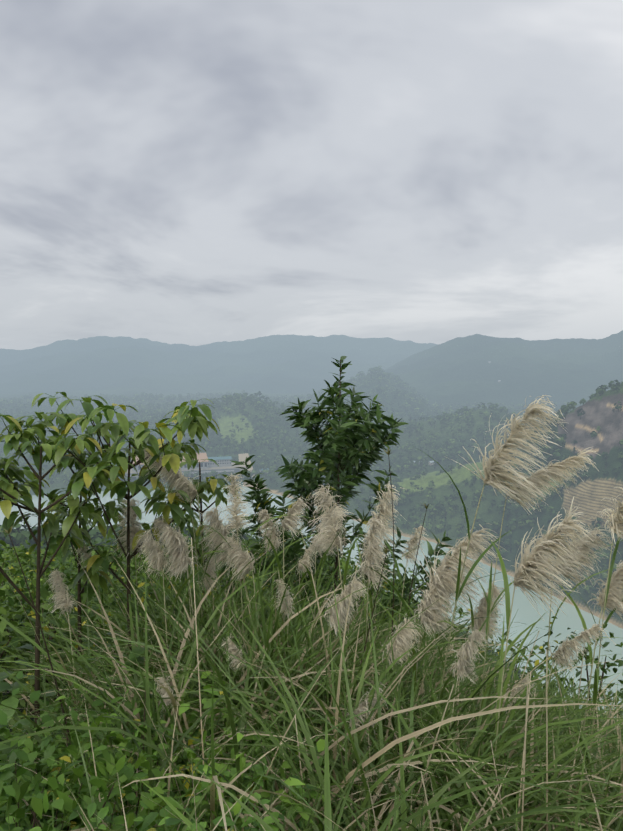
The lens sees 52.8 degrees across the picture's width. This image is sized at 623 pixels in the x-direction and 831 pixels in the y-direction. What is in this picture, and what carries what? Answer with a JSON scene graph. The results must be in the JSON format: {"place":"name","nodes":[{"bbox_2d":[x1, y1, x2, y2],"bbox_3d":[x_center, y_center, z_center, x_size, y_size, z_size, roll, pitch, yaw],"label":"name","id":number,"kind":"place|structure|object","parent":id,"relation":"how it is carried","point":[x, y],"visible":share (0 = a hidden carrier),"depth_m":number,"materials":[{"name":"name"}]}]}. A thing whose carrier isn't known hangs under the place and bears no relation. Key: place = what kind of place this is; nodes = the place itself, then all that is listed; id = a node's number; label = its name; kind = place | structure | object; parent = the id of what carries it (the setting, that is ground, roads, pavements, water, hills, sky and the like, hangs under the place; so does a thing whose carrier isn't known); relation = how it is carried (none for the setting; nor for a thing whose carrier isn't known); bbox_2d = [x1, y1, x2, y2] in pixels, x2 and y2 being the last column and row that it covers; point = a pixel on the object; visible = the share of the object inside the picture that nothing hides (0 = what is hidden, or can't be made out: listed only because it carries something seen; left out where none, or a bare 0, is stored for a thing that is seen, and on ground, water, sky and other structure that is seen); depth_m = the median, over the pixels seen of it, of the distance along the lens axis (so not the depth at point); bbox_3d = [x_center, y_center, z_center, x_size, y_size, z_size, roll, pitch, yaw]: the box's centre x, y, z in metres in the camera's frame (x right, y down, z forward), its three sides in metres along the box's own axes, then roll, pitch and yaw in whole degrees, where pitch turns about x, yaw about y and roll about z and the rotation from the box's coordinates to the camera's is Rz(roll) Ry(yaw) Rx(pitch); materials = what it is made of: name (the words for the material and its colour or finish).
{"place":"outdoors","nodes":[
{"label":"outdoors","id":0,"kind":"place"},
{"bbox_2d":[0,330,622,743],"bbox_3d":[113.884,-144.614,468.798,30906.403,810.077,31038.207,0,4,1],"label":"terrain","id":1,"kind":"structure","parent":0,"point":[462,370],"depth_m":3782.89,"materials":[{"name":"green plant"}]},
{"bbox_2d":[0,630,346,830],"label":"herb","id":2,"kind":"object","parent":1,"relation":"on","point":[5,748],"depth_m":2.35,"materials":[{"name":"green plant"}]},
{"bbox_2d":[121,453,268,480],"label":"lakeside village houses","id":3,"kind":"structure","parent":1,"relation":"on","point":[224,463],"depth_m":1180.45,"materials":[{"name":"white"}]},
{"bbox_2d":[0,360,441,761],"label":"sapling wood","id":4,"kind":"object","parent":1,"relation":"on","point":[40,571],"visible":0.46,"depth_m":3.88,"materials":[{"name":"brown wood"}]},
{"bbox_2d":[0,392,240,600],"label":"broad sapling leaves","id":5,"kind":"object","parent":4,"relation":"attached to","point":[54,448],"visible":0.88,"depth_m":3.89,"materials":[{"name":"green plant"}]},
{"bbox_2d":[3,356,468,648],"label":"narrow sapling leaves","id":6,"kind":"object","parent":4,"relation":"attached to","point":[329,461],"visible":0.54,"depth_m":5.43,"materials":[{"name":"green plant"}]},
{"bbox_2d":[0,449,622,830],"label":"grass","id":7,"kind":"structure","parent":1,"relation":"on","point":[460,797],"depth_m":2.87,"materials":[{"name":"green plant"}]},
{"bbox_2d":[0,366,622,707],"bbox_3d":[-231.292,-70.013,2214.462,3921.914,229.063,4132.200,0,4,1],"label":"forest","id":8,"kind":"object","parent":1,"relation":"on","point":[18,536],"visible":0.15,"depth_m":1394.16,"materials":[{"name":"green plant"}]},
{"bbox_2d":[0,529,622,830],"bbox_3d":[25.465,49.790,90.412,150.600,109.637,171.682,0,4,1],"label":"shrub","id":9,"kind":"object","parent":1,"relation":"on","point":[64,803],"depth_m":2.91,"materials":[{"name":"green plant"}]},
{"bbox_2d":[67,403,622,830],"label":"pampas grass","id":10,"kind":"structure","parent":1,"relation":"on","point":[524,747],"depth_m":2.96,"materials":[{"name":"plant"}]},
{"bbox_2d":[46,395,622,737],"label":"grass plumes","id":11,"kind":"object","parent":10,"relation":"attached to","point":[535,562],"depth_m":3.24,"materials":[{"name":"beige plant"}]},
{"bbox_2d":[410,362,500,465],"bbox_3d":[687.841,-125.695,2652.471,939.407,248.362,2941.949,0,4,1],"label":"hill houses","id":12,"kind":"structure","parent":1,"relation":"on","point":[430,463],"depth_m":1205.53,"materials":[{"name":"white"}]},
{"bbox_2d":[0,486,622,717],"bbox_3d":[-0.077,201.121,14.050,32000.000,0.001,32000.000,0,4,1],"label":"lake water","id":13,"kind":"structure","parent":0,"point":[527,613],"depth_m":537.83,"materials":[{"name":"grey liquid"}]},
{"bbox_2d":[0,0,622,349],"label":"sky","id":14,"kind":"structure","parent":0,"point":[189,172],"materials":[{"name":"grey"}]}
]}

